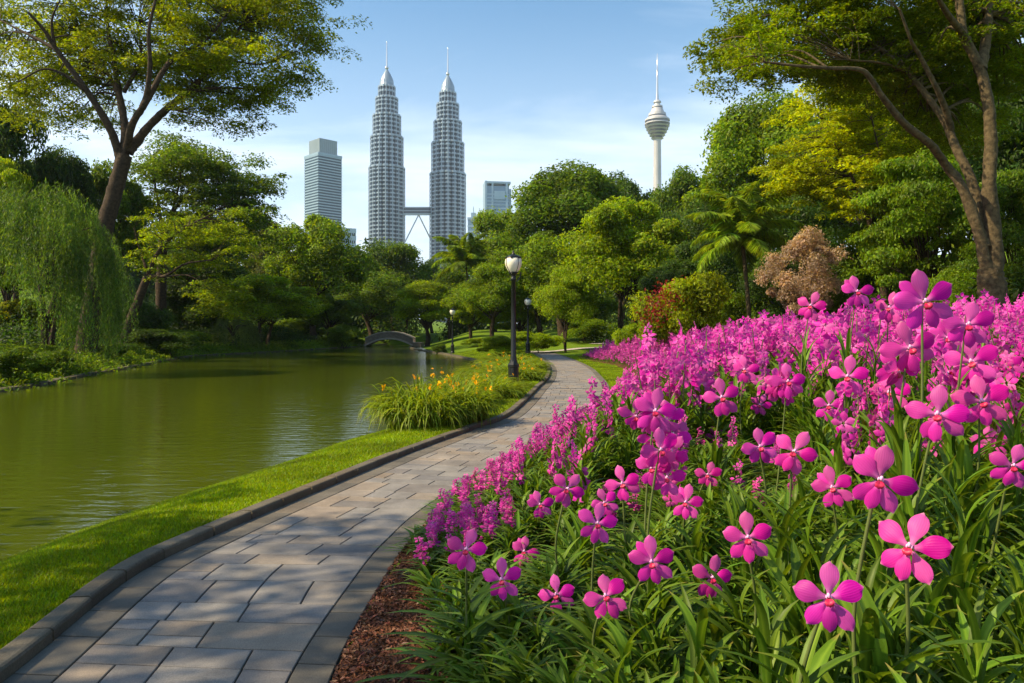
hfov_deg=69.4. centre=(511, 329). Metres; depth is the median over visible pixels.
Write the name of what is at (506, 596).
orchid plant
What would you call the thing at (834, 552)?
orchid plant
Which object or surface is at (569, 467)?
orchid plant
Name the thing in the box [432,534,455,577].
orchid plant
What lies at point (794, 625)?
orchid plant
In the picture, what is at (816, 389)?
orchid plant
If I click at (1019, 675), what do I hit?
orchid plant
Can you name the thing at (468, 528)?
orchid plant
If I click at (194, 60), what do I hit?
spreading tree
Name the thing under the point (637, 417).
orchid plant
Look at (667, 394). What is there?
orchid plant
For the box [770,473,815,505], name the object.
orchid plant
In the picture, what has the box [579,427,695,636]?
orchid plant
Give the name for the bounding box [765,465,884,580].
orchid plant
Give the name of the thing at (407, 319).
broadleaf tree
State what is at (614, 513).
orchid plant
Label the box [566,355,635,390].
grass verge
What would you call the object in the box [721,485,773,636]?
orchid plant
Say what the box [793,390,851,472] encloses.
orchid plant
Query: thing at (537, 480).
orchid plant
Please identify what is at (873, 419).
orchid plant
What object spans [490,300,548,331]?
broadleaf tree
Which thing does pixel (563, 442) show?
orchid plant
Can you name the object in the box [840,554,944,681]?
orchid plant
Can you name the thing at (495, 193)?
glass tower
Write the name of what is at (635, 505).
orchid plant
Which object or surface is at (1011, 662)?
orchid plant
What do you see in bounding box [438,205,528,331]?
broadleaf tree
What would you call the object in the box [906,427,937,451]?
orchid plant
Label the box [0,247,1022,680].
ground
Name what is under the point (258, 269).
broadleaf tree
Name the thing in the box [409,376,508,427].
daylily clump
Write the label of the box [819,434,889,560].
orchid plant
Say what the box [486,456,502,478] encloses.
orchid plant
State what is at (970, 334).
orchid plant
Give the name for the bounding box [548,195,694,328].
broadleaf tree
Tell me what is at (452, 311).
street lamp
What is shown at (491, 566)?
orchid plant
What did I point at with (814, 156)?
broadleaf tree
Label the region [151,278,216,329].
bush
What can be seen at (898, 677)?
orchid plant
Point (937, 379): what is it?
orchid plant
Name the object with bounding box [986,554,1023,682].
orchid plant
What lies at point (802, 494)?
orchid plant
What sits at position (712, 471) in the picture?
orchid plant
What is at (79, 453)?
lake
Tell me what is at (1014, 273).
bush
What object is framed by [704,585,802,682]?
orchid plant
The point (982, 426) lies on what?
orchid plant
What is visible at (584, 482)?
orchid plant
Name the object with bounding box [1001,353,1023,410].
orchid plant
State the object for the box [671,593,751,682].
orchid plant
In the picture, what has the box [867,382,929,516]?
orchid plant
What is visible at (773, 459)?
orchid plant
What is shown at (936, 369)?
orchid plant
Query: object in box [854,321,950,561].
orchid plant
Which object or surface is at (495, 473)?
orchid plant
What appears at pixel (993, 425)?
orchid plant
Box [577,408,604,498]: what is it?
orchid plant
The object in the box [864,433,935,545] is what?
orchid plant
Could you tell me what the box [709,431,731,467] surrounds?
orchid plant
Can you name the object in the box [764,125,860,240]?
broadleaf tree
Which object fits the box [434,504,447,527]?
orchid plant
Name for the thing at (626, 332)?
bush
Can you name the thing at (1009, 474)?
orchid plant
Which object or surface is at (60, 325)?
bush
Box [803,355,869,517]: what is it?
orchid plant
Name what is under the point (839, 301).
bush
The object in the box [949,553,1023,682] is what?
orchid plant
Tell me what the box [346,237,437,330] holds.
broadleaf tree
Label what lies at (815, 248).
flowering tree
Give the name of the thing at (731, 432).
orchid plant
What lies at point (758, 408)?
orchid plant
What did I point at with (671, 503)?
orchid plant
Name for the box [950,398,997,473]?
orchid plant
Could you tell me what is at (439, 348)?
bush
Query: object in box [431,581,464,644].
orchid plant
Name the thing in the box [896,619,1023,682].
orchid plant
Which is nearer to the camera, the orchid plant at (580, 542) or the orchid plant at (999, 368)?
the orchid plant at (580, 542)
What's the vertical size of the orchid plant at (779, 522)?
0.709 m
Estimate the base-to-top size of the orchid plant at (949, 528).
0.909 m
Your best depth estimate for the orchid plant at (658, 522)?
4.15 m
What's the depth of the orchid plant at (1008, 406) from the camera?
4.68 m
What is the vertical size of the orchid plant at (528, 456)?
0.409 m
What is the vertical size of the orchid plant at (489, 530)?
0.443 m
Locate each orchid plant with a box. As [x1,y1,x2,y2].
[355,529,551,682]
[381,536,452,590]
[397,525,443,569]
[398,599,462,680]
[399,574,464,611]
[403,562,462,597]
[408,520,446,561]
[411,509,444,547]
[416,509,448,556]
[421,488,459,528]
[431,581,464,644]
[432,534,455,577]
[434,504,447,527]
[436,491,454,521]
[436,557,583,670]
[439,517,477,591]
[441,502,471,538]
[442,510,457,538]
[442,551,480,593]
[443,512,472,540]
[443,634,519,682]
[444,503,496,558]
[447,475,476,511]
[449,474,472,493]
[449,477,459,500]
[450,486,478,510]
[452,479,475,516]
[457,552,533,592]
[458,503,465,521]
[469,467,478,485]
[471,472,485,501]
[474,493,487,522]
[475,505,503,568]
[475,507,486,531]
[476,458,491,473]
[477,510,505,555]
[479,463,518,514]
[479,469,490,490]
[479,564,551,632]
[480,574,602,645]
[482,466,501,495]
[483,458,494,476]
[483,520,539,565]
[483,603,575,682]
[483,641,577,682]
[484,447,518,501]
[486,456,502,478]
[488,500,507,546]
[489,445,542,509]
[489,465,498,480]
[494,451,504,465]
[498,491,553,550]
[498,492,511,516]
[499,442,516,470]
[499,450,523,484]
[499,496,509,525]
[501,488,523,556]
[502,456,512,482]
[508,536,539,584]
[508,574,679,682]
[512,450,541,473]
[512,474,608,622]
[516,441,529,471]
[517,554,542,608]
[522,469,554,525]
[523,447,549,464]
[524,423,541,460]
[527,427,565,507]
[529,422,571,493]
[530,647,595,682]
[531,507,622,598]
[536,510,570,556]
[536,594,625,681]
[540,436,600,512]
[542,432,599,477]
[543,439,572,477]
[544,444,606,524]
[545,502,628,662]
[552,404,589,458]
[558,520,615,588]
[560,535,742,673]
[562,465,677,618]
[568,402,618,480]
[571,642,677,682]
[573,414,621,486]
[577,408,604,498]
[577,614,684,682]
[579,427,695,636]
[590,488,630,555]
[594,388,691,587]
[595,505,621,532]
[596,481,616,503]
[597,391,640,479]
[608,531,637,563]
[611,386,650,449]
[611,519,670,575]
[617,493,643,524]
[618,390,658,469]
[621,470,645,503]
[623,598,695,682]
[626,420,700,498]
[629,419,705,521]
[631,484,729,593]
[632,462,717,544]
[633,374,662,458]
[636,580,750,682]
[638,511,807,682]
[645,669,677,682]
[648,388,695,464]
[657,514,744,620]
[661,377,695,433]
[661,462,722,539]
[669,555,752,649]
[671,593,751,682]
[681,412,707,466]
[685,443,731,487]
[685,653,737,682]
[686,427,822,584]
[687,438,737,499]
[691,478,775,596]
[691,482,760,538]
[692,377,751,506]
[694,427,705,449]
[694,482,727,572]
[697,432,903,634]
[704,426,722,442]
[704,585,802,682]
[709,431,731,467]
[716,483,763,516]
[717,561,876,682]
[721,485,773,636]
[721,488,828,609]
[721,538,850,682]
[722,355,759,443]
[722,394,784,444]
[722,436,772,485]
[723,571,839,670]
[724,416,751,469]
[730,458,751,496]
[733,495,912,678]
[741,518,859,602]
[747,545,850,681]
[750,513,1011,682]
[751,473,767,485]
[751,476,770,516]
[753,492,821,530]
[758,444,787,474]
[763,291,827,446]
[764,362,805,494]
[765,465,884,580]
[766,376,826,435]
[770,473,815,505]
[771,412,829,485]
[774,367,827,450]
[778,475,841,553]
[785,344,835,426]
[786,445,941,682]
[789,415,856,501]
[791,380,855,444]
[791,465,862,565]
[791,483,800,525]
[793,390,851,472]
[796,413,858,530]
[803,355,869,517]
[805,383,877,526]
[807,471,885,563]
[807,501,963,674]
[813,534,897,681]
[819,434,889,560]
[824,361,841,425]
[828,377,936,501]
[833,583,987,682]
[834,275,874,438]
[837,384,1009,653]
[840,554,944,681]
[842,269,997,640]
[844,486,951,596]
[846,292,907,429]
[849,382,876,475]
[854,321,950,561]
[854,350,872,409]
[854,383,911,482]
[860,376,891,427]
[860,377,919,440]
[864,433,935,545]
[867,349,911,409]
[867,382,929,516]
[879,545,1001,682]
[881,418,945,513]
[886,663,921,682]
[888,582,1023,682]
[894,518,1023,680]
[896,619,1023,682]
[901,373,926,414]
[901,462,1019,672]
[903,355,936,379]
[903,361,932,426]
[906,321,966,433]
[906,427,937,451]
[908,301,1016,534]
[909,358,946,399]
[909,364,949,421]
[909,369,945,491]
[911,341,1006,525]
[912,334,973,461]
[912,375,1023,563]
[914,444,1023,620]
[918,442,1020,579]
[930,440,994,509]
[940,596,1023,682]
[948,365,976,452]
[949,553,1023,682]
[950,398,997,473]
[961,325,982,405]
[963,361,1008,500]
[967,385,1007,466]
[969,378,1023,466]
[971,411,1023,537]
[973,396,1023,540]
[973,444,1023,552]
[975,540,1022,673]
[982,350,1023,461]
[985,510,1023,672]
[985,520,1023,583]
[986,340,1020,404]
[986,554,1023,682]
[990,521,1023,570]
[1000,507,1023,551]
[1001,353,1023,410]
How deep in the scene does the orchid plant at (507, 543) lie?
4.57 m
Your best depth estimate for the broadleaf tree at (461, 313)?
73.28 m
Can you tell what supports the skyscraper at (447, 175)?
on the ground at (572, 343)
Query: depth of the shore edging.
44.77 m
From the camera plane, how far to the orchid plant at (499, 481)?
5.80 m
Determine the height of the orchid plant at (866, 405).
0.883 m
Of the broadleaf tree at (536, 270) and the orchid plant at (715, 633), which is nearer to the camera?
the orchid plant at (715, 633)
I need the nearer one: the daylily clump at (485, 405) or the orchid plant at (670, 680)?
the orchid plant at (670, 680)
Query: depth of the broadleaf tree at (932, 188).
29.12 m
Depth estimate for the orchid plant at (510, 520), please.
4.85 m
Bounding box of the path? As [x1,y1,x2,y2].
[2,351,609,682]
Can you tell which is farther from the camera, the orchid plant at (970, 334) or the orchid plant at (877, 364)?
the orchid plant at (877, 364)
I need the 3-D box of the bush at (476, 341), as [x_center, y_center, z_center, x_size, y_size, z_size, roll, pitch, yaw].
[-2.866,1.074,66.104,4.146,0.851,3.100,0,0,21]
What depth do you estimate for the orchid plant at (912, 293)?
3.07 m
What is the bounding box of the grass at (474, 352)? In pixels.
[452,349,545,387]
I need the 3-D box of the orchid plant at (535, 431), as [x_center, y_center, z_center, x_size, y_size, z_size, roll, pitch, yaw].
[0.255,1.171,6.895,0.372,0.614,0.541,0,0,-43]
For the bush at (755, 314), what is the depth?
41.25 m
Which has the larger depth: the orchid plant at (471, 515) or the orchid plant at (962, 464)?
the orchid plant at (471, 515)
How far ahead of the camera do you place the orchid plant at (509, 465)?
5.96 m
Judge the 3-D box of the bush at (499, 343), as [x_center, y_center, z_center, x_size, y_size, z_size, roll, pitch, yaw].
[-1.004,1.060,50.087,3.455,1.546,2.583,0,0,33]
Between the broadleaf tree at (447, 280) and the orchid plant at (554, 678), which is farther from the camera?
the broadleaf tree at (447, 280)
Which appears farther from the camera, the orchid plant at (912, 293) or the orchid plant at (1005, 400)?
the orchid plant at (1005, 400)
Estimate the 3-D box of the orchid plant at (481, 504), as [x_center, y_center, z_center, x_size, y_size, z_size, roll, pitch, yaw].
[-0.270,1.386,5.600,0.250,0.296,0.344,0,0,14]
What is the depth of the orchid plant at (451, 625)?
3.49 m
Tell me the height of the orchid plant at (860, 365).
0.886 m
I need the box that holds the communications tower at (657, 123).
[645,55,669,193]
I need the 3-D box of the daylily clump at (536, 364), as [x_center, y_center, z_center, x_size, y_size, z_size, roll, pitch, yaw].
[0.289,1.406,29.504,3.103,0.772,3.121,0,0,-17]
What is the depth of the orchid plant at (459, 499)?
6.07 m
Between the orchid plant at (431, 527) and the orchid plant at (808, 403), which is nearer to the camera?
the orchid plant at (431, 527)
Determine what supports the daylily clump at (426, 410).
on the ground at (572, 343)
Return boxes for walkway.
[533,343,605,351]
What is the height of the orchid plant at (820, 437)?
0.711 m
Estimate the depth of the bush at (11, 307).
43.61 m
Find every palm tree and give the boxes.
[431,232,496,313]
[683,179,805,320]
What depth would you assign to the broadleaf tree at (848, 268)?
33.80 m
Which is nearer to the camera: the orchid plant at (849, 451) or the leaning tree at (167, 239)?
the orchid plant at (849, 451)
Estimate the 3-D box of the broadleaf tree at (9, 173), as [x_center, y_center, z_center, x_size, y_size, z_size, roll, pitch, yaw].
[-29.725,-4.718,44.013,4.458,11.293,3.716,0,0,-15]
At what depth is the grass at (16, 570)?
6.07 m
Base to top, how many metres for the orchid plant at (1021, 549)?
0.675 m
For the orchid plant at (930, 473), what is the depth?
4.23 m
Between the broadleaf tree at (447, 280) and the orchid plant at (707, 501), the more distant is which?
the broadleaf tree at (447, 280)
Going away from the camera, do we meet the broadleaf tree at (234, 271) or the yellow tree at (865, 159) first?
the yellow tree at (865, 159)
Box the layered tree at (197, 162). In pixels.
[102,129,292,320]
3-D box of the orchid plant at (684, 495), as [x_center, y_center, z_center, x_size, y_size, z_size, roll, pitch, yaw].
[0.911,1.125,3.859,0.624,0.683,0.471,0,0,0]
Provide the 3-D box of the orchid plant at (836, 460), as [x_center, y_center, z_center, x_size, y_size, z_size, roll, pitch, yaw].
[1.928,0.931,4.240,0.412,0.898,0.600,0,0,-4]
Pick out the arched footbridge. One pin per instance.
(393, 335)
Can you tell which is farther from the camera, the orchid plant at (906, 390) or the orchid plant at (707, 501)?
the orchid plant at (906, 390)
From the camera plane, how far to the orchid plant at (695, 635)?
2.46 m
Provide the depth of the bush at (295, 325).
82.91 m
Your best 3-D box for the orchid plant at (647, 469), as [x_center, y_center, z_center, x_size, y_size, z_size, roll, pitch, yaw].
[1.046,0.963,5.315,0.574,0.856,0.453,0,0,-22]
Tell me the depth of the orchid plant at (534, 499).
4.85 m
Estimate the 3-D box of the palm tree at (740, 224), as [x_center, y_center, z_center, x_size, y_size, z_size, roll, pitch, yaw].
[11.341,-2.862,35.907,5.972,8.526,5.541,0,0,0]
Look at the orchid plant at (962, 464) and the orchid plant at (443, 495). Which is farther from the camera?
the orchid plant at (443, 495)
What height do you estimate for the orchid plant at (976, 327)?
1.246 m
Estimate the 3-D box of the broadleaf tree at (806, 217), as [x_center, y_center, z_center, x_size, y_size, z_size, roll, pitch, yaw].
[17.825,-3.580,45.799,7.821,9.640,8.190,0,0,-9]
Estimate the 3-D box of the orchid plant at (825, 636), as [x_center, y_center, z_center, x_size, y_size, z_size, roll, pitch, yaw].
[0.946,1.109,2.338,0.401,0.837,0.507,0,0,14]
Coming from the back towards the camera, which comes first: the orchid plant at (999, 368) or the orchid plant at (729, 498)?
the orchid plant at (999, 368)
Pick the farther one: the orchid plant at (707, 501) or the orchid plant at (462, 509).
the orchid plant at (462, 509)
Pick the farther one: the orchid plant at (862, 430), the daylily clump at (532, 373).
the daylily clump at (532, 373)
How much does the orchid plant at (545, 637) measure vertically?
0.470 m
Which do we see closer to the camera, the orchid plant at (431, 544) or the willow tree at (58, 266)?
the orchid plant at (431, 544)
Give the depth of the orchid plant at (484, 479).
6.46 m
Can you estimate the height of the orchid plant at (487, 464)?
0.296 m
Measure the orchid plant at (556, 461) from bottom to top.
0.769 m
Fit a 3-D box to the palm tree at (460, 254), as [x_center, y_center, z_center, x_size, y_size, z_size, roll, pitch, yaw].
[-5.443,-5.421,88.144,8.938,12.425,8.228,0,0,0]
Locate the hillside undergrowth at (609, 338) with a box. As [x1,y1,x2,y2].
[576,278,1022,344]
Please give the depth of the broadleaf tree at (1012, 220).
25.93 m
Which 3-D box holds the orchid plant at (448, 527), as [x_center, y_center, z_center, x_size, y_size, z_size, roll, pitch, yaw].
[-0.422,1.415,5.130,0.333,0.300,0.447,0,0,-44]
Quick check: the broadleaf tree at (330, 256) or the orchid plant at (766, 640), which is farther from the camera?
the broadleaf tree at (330, 256)
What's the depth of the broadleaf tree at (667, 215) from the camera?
78.17 m
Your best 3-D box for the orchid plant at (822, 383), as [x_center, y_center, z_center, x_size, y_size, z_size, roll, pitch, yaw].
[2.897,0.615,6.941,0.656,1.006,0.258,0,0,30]
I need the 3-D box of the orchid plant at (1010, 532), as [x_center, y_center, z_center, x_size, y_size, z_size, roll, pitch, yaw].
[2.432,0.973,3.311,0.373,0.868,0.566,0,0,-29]
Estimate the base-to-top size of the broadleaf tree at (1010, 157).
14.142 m
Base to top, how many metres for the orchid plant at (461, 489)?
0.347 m
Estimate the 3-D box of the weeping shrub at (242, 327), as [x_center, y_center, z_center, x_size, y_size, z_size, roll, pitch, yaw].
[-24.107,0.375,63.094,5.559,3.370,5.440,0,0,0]
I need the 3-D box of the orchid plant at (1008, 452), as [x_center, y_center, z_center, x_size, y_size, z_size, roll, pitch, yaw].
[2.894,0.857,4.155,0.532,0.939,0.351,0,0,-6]
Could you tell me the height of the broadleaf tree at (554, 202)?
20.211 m
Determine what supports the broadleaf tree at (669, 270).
on the ground at (572, 343)
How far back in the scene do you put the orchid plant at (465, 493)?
5.91 m
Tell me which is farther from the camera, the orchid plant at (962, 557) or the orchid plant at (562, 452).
the orchid plant at (562, 452)
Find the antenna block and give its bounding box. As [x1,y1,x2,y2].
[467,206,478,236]
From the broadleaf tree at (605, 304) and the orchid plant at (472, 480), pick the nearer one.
the orchid plant at (472, 480)
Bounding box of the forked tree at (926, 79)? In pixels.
[682,0,1023,308]
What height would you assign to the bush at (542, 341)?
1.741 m
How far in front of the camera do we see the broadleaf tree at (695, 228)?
56.37 m
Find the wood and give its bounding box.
[27,121,1002,342]
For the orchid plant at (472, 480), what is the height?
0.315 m
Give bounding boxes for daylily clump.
[356,368,483,432]
[405,367,504,403]
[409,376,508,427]
[441,369,533,387]
[448,359,542,378]
[461,374,535,398]
[469,352,540,366]
[471,361,555,381]
[487,356,557,370]
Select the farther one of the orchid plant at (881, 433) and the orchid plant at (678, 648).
the orchid plant at (881, 433)
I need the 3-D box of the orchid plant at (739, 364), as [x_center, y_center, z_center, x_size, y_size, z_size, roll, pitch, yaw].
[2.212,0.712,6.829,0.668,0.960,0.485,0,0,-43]
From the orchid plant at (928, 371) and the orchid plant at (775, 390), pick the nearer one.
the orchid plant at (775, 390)
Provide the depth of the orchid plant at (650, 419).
3.82 m
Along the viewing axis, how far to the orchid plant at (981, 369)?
3.89 m
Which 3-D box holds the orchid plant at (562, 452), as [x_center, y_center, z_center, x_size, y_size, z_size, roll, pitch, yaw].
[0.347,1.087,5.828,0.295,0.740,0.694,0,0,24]
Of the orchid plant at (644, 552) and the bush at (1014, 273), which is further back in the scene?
the bush at (1014, 273)
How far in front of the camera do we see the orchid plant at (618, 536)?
4.39 m
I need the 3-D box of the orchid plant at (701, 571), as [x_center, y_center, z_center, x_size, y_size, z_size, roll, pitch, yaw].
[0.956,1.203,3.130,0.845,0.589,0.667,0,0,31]
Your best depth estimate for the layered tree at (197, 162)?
62.90 m
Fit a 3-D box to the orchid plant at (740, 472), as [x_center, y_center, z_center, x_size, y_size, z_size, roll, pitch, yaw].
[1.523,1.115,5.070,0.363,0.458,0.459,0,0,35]
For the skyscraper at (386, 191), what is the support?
on the ground at (572, 343)
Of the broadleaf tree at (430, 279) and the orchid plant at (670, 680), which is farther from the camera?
the broadleaf tree at (430, 279)
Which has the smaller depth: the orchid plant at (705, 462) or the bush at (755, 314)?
the orchid plant at (705, 462)
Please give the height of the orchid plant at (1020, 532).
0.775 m
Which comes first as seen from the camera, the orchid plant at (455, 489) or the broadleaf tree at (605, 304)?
the orchid plant at (455, 489)
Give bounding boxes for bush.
[0,298,40,343]
[0,343,57,377]
[24,344,75,362]
[36,316,128,348]
[71,340,139,353]
[100,297,176,332]
[127,328,200,354]
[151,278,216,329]
[168,329,213,340]
[169,310,239,336]
[256,318,326,334]
[319,324,364,347]
[431,344,446,352]
[460,338,484,345]
[477,335,523,355]
[509,331,565,352]
[561,317,626,342]
[610,320,648,345]
[685,292,753,332]
[743,257,838,324]
[830,287,888,316]
[922,265,977,311]
[1003,257,1023,302]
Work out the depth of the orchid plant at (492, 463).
7.17 m
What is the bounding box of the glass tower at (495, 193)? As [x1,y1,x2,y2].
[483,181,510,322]
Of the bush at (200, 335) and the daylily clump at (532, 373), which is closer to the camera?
the daylily clump at (532, 373)
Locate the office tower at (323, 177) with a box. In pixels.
[304,138,341,236]
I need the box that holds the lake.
[0,344,485,560]
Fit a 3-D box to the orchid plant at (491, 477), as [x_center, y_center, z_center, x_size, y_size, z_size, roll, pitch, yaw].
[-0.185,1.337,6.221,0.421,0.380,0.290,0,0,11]
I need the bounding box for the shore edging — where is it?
[0,343,479,391]
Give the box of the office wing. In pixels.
[342,228,355,246]
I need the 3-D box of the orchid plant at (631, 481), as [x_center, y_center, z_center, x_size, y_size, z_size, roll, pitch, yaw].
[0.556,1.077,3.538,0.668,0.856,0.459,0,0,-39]
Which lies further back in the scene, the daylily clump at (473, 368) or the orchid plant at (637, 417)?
the daylily clump at (473, 368)
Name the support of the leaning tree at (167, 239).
on the ground at (572, 343)
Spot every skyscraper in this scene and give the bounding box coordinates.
[368,42,404,269]
[429,48,465,322]
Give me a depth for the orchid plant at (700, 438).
6.71 m
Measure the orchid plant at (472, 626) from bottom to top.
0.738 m
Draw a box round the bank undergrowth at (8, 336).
[0,286,327,349]
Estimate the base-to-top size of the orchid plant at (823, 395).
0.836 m
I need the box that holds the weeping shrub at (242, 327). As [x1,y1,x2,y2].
[199,316,262,351]
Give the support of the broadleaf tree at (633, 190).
on the ground at (572, 343)
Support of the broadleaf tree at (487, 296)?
on the ground at (572, 343)
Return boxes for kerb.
[0,352,550,682]
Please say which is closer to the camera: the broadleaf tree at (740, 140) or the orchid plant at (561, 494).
the orchid plant at (561, 494)
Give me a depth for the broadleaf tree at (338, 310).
82.69 m
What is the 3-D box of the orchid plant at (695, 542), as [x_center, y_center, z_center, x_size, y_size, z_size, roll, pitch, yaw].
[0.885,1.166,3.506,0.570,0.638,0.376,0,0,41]
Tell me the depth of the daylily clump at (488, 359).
35.67 m
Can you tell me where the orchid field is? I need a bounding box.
[380,289,1023,682]
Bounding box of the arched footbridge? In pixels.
[358,331,423,345]
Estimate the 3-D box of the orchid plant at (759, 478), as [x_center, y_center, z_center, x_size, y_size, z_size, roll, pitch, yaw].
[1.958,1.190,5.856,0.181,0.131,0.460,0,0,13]
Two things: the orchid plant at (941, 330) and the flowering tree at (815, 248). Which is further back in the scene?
the flowering tree at (815, 248)
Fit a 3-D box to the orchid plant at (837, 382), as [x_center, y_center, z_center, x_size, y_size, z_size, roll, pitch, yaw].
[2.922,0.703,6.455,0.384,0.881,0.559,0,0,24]
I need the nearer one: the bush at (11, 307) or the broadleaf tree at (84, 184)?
the bush at (11, 307)
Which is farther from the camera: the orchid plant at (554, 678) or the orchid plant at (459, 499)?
the orchid plant at (459, 499)
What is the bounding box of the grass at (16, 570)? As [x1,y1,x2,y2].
[0,381,538,648]
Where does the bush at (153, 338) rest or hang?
on the ground at (572, 343)
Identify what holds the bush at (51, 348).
on the ground at (572, 343)
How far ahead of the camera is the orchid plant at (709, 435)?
7.04 m
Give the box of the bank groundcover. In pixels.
[0,337,375,392]
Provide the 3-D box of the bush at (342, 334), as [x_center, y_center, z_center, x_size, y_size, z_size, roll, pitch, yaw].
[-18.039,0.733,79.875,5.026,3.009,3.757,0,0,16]
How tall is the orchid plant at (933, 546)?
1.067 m
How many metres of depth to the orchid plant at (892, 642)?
2.21 m
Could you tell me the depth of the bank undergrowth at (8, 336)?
61.88 m
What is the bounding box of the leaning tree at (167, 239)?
[119,205,276,343]
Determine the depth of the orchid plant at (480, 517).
5.32 m
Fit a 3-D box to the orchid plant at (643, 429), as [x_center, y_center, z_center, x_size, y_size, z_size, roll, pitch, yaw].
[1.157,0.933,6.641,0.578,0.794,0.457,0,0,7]
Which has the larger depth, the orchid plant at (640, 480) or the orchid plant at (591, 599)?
the orchid plant at (640, 480)
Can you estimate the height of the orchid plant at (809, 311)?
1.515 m
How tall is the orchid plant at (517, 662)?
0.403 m
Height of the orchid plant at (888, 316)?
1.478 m
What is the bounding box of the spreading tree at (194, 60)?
[0,0,372,357]
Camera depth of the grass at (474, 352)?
52.92 m
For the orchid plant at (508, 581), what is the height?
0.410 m
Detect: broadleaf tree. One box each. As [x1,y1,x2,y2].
[0,96,83,300]
[0,156,51,312]
[27,143,101,316]
[76,159,156,319]
[118,216,264,287]
[184,273,332,343]
[234,208,287,276]
[259,213,383,339]
[294,295,362,334]
[324,271,419,334]
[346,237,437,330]
[384,301,411,332]
[392,279,450,346]
[414,259,443,332]
[423,270,465,338]
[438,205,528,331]
[439,296,498,338]
[443,260,535,336]
[483,159,628,335]
[487,234,592,332]
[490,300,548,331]
[531,266,599,351]
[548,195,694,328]
[569,283,625,340]
[603,170,667,319]
[632,259,692,310]
[636,209,679,248]
[648,164,711,220]
[664,238,743,293]
[673,189,766,290]
[676,86,819,213]
[735,250,828,322]
[736,194,866,320]
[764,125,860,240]
[791,90,922,229]
[820,216,929,295]
[845,146,1002,292]
[870,0,1023,236]
[945,168,1023,287]
[951,44,1023,223]
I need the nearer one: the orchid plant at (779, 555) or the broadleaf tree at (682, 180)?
the orchid plant at (779, 555)
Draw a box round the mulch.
[330,472,718,682]
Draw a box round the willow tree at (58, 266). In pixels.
[0,177,139,372]
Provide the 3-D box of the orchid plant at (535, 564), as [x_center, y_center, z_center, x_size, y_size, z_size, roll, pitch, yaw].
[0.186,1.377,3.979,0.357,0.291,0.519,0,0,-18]
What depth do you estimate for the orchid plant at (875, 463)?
1.94 m
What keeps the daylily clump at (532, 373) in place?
on the ground at (572, 343)
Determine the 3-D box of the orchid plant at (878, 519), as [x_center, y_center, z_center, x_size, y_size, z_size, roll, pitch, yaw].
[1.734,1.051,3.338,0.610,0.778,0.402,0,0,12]
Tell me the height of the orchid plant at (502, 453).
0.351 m
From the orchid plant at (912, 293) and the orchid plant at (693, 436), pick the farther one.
the orchid plant at (693, 436)
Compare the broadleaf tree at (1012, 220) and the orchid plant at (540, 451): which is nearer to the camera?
the orchid plant at (540, 451)
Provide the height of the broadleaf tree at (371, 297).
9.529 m
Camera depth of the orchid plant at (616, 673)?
2.37 m
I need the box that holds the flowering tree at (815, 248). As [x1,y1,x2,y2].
[753,225,853,320]
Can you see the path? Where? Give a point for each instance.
(284, 594)
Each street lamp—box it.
[450,308,454,353]
[505,250,521,382]
[524,297,530,352]
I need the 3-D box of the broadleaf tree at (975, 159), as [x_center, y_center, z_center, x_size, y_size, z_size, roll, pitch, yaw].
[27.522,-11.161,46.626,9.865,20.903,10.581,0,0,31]
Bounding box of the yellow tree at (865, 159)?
[747,52,957,301]
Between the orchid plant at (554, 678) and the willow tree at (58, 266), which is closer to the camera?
the orchid plant at (554, 678)
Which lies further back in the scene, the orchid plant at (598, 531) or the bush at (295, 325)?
the bush at (295, 325)
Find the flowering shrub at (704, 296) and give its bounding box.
[625,270,736,344]

